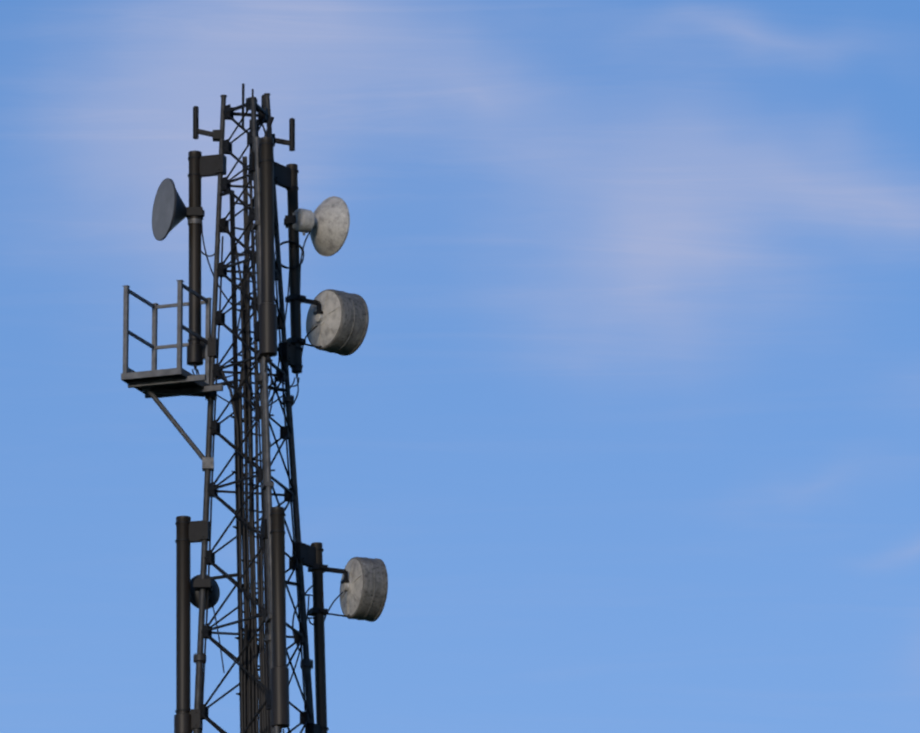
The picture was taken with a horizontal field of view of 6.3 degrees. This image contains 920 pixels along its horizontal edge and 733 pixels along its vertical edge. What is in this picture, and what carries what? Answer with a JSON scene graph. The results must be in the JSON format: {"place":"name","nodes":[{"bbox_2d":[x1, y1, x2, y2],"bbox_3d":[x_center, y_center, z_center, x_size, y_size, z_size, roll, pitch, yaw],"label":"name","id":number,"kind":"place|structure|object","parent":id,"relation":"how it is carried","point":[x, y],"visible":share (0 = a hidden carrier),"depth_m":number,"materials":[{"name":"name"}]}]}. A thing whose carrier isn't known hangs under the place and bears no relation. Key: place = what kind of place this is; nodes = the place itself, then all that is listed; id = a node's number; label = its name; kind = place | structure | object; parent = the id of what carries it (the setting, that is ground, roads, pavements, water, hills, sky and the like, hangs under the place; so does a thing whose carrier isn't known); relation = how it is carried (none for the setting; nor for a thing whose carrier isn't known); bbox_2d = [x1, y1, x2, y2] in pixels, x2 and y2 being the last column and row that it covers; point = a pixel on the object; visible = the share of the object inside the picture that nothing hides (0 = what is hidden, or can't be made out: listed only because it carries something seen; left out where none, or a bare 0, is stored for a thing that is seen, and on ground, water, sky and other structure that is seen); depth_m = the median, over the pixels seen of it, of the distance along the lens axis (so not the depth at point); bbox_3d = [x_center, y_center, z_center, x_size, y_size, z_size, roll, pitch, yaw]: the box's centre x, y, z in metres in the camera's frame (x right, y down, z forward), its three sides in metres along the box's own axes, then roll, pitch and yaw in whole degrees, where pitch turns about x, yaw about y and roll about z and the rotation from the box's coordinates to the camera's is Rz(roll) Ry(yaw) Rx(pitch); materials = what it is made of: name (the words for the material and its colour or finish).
{"place":"outdoors","nodes":[
{"label":"outdoors","id":0,"kind":"place"},
{"bbox_2d":[0,0,919,732],"label":"sky","id":1,"kind":"structure","parent":0,"point":[623,426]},
{"label":"ground","id":2,"kind":"structure","parent":0,"visible":0},
{"bbox_2d":[193,93,314,732],"bbox_3d":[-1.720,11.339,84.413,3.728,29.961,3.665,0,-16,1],"label":"tower legs","id":3,"kind":"object","parent":2,"relation":"on","point":[199,660],"visible":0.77,"depth_m":87.91,"materials":[{"name":"grey metal"}]},
{"bbox_2d":[121,280,222,470],"bbox_3d":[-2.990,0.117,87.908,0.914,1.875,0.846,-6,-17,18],"label":"service platform","id":4,"kind":"structure","parent":3,"relation":"attached to","point":[154,383],"depth_m":87.87,"materials":[{"name":"metal"}]},
{"bbox_2d":[175,520,209,729],"bbox_3d":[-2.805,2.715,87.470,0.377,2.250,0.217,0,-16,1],"label":"antenna mounting brackets","id":5,"kind":"object","parent":3,"relation":"attached to","point":[199,531],"visible":0.73,"depth_m":87.67,"materials":[{"name":"grey metal"}]},
{"bbox_2d":[174,516,192,732],"bbox_3d":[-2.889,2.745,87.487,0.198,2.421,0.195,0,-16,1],"label":"panel antenna","id":6,"kind":"object","parent":5,"relation":"attached to","point":[182,721],"visible":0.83,"depth_m":87.43,"materials":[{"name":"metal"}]},
{"bbox_2d":[193,579,212,591],"bbox_3d":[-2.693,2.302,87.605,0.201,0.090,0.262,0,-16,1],"label":"dish mount","id":7,"kind":"object","parent":3,"relation":"attached to","point":[198,584],"visible":0.93,"depth_m":87.48,"materials":[{"name":"metal"}]},
{"bbox_2d":[191,574,219,609],"bbox_3d":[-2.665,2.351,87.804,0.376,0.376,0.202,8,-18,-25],"label":"dish","id":8,"kind":"object","parent":7,"relation":"attached to","point":[214,595],"visible":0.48,"depth_m":87.82,"materials":[{"name":"paint"}]},
{"bbox_2d":[188,154,226,359],"bbox_3d":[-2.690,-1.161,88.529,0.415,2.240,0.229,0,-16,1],"label":"antenna mounting brackets","id":9,"kind":"object","parent":3,"relation":"attached to","point":[213,165],"visible":0.77,"depth_m":88.73,"materials":[{"name":"grey metal"}]},
{"bbox_2d":[187,150,202,369],"bbox_3d":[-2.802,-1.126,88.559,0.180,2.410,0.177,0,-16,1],"label":"panel antenna","id":10,"kind":"object","parent":9,"relation":"attached to","point":[194,354],"visible":0.96,"depth_m":88.49,"materials":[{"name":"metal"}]},
{"bbox_2d":[188,218,201,225],"bbox_3d":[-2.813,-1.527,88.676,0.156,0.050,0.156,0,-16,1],"label":"pipe clamp","id":11,"kind":"object","parent":9,"relation":"attached to","point":[194,220],"visible":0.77,"depth_m":88.61,"materials":[{"name":"metal"}]},
{"bbox_2d":[187,207,204,219],"bbox_3d":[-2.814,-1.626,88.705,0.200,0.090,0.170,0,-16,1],"label":"dish mount","id":12,"kind":"object","parent":9,"relation":"attached to","point":[196,211],"visible":0.69,"depth_m":88.62,"materials":[{"name":"metal"}]},
{"bbox_2d":[152,178,188,240],"bbox_3d":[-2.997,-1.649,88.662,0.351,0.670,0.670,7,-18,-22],"label":"dish","id":13,"kind":"object","parent":12,"relation":"attached to","point":[179,215],"visible":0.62,"depth_m":88.44,"materials":[{"name":"paint"}]},
{"bbox_2d":[152,179,173,239],"bbox_3d":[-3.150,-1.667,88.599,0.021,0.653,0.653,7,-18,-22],"label":"dish antenna face","id":14,"kind":"object","parent":13,"relation":"attached to","point":[163,208],"visible":1,"depth_m":88.58},
{"bbox_2d":[193,83,294,150],"bbox_3d":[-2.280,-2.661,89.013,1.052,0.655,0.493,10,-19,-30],"label":"whip antennas","id":15,"kind":"object","parent":3,"relation":"attached to","point":[216,135],"visible":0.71,"depth_m":88.92,"materials":[{"name":"metal"}]},
{"bbox_2d":[220,117,274,732],"bbox_3d":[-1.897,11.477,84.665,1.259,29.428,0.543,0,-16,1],"label":"tower cable run","id":16,"kind":"object","parent":3,"relation":"attached to","point":[249,698],"visible":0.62,"depth_m":87.42,"materials":[{"name":"rubber"}]},
{"bbox_2d":[200,96,311,732],"bbox_3d":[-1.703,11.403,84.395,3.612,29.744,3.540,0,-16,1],"label":"lattice bracing","id":17,"kind":"object","parent":3,"relation":"attached to","point":[229,113],"visible":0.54,"depth_m":87.89,"materials":[{"name":"grey metal"}]},
{"bbox_2d":[252,137,279,732],"bbox_3d":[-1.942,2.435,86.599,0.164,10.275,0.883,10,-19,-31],"label":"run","id":18,"kind":"object","parent":3,"relation":"attached to","point":[268,485],"visible":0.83,"depth_m":87.18,"materials":[{"name":"metal"}]},
{"bbox_2d":[249,142,274,341],"bbox_3d":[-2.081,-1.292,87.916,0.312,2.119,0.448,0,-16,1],"label":"antenna mounting brackets","id":19,"kind":"object","parent":18,"relation":"attached to","point":[251,161],"visible":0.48,"depth_m":88.13,"materials":[{"name":"grey metal"}]},
{"bbox_2d":[259,137,276,360],"bbox_3d":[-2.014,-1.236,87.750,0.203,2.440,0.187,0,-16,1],"label":"panel antenna","id":20,"kind":"object","parent":19,"relation":"attached to","point":[268,327],"visible":0.9,"depth_m":87.67,"materials":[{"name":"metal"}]},
{"bbox_2d":[261,512,285,709],"bbox_3d":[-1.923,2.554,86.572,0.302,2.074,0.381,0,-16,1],"label":"antenna mounting brackets","id":21,"kind":"object","parent":18,"relation":"attached to","point":[264,534],"visible":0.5,"depth_m":86.70,"materials":[{"name":"grey metal"}]},
{"bbox_2d":[270,507,289,732],"bbox_3d":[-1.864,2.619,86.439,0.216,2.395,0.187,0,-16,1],"label":"panel antenna","id":22,"kind":"object","parent":21,"relation":"attached to","point":[280,715],"visible":0.85,"depth_m":86.36,"materials":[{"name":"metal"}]},
{"bbox_2d":[192,223,342,732],"bbox_3d":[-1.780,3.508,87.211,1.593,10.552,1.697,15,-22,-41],"label":"cables","id":23,"kind":"object","parent":3,"relation":"attached to","point":[215,379],"visible":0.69,"depth_m":87.92,"materials":[{"name":"rubber"}]},
{"bbox_2d":[274,162,302,367],"bbox_3d":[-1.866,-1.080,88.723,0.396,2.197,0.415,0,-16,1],"label":"antenna mounting brackets","id":24,"kind":"object","parent":3,"relation":"attached to","point":[282,175],"visible":0.67,"depth_m":88.82,"materials":[{"name":"grey metal"}]},
{"bbox_2d":[284,215,295,227],"bbox_3d":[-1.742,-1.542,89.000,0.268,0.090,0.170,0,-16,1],"label":"dish mount","id":25,"kind":"object","parent":24,"relation":"attached to","point":[289,219],"visible":0.48,"depth_m":88.92,"materials":[{"name":"metal"}]},
{"bbox_2d":[292,208,314,235],"bbox_3d":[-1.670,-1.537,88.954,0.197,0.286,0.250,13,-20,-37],"label":"dish feed housing","id":26,"kind":"object","parent":25,"relation":"attached to","point":[305,220],"visible":0.94,"depth_m":88.87,"materials":[{"name":"paint"}]},
{"bbox_2d":[310,196,349,256],"bbox_3d":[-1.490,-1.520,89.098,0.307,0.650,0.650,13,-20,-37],"label":"dish","id":27,"kind":"object","parent":25,"relation":"attached to","point":[329,232],"visible":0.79,"depth_m":88.99,"materials":[{"name":"paint"}]},
{"bbox_2d":[286,164,301,378],"bbox_3d":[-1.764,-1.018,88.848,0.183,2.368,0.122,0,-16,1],"label":"panel antenna","id":28,"kind":"object","parent":24,"relation":"attached to","point":[294,261],"visible":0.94,"depth_m":88.80,"materials":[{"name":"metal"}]},
{"bbox_2d":[285,294,322,349],"bbox_3d":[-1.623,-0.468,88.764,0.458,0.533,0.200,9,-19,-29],"label":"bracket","id":29,"kind":"object","parent":24,"relation":"attached to","point":[302,299],"visible":0.85,"depth_m":88.72,"materials":[{"name":"metal"}]},
{"bbox_2d":[306,291,340,346],"bbox_3d":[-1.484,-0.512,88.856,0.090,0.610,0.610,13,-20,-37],"label":"drum antenna back","id":30,"kind":"object","parent":29,"relation":"attached to","point":[325,330],"visible":0.94,"depth_m":88.82,"materials":[{"name":"paint"}]},
{"bbox_2d":[306,289,368,355],"bbox_3d":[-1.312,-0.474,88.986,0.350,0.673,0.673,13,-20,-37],"label":"drum antenna shroud","id":31,"kind":"object","parent":29,"relation":"attached to","point":[348,338],"visible":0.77,"depth_m":88.78,"materials":[{"name":"grey metal"}]},
{"bbox_2d":[292,542,328,732],"bbox_3d":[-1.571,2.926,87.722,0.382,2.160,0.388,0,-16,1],"label":"antenna mounting brackets","id":32,"kind":"object","parent":3,"relation":"attached to","point":[306,554],"visible":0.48,"depth_m":87.86,"materials":[{"name":"grey metal"}]},
{"bbox_2d":[311,542,326,732],"bbox_3d":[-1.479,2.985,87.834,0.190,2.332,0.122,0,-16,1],"label":"panel antenna","id":33,"kind":"object","parent":32,"relation":"attached to","point":[319,654],"visible":0.75,"depth_m":87.81,"materials":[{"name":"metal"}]},
{"bbox_2d":[308,563,351,618],"bbox_3d":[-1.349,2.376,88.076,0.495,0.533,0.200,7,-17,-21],"label":"dish mount","id":34,"kind":"object","parent":33,"relation":"attached to","point":[315,610],"visible":0.73,"depth_m":88.04,"materials":[{"name":"metal"}]},
{"bbox_2d":[340,559,362,615],"bbox_3d":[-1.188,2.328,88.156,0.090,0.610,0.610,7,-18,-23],"label":"drum antenna back","id":35,"kind":"object","parent":34,"relation":"attached to","point":[350,596],"visible":0.92,"depth_m":88.10,"materials":[{"name":"paint"}]},
{"bbox_2d":[340,557,387,621],"bbox_3d":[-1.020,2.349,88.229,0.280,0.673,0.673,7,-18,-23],"label":"drum antenna shroud","id":36,"kind":"object","parent":35,"relation":"attached to","point":[370,607],"visible":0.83,"depth_m":87.97,"materials":[{"name":"grey metal"}]}
]}

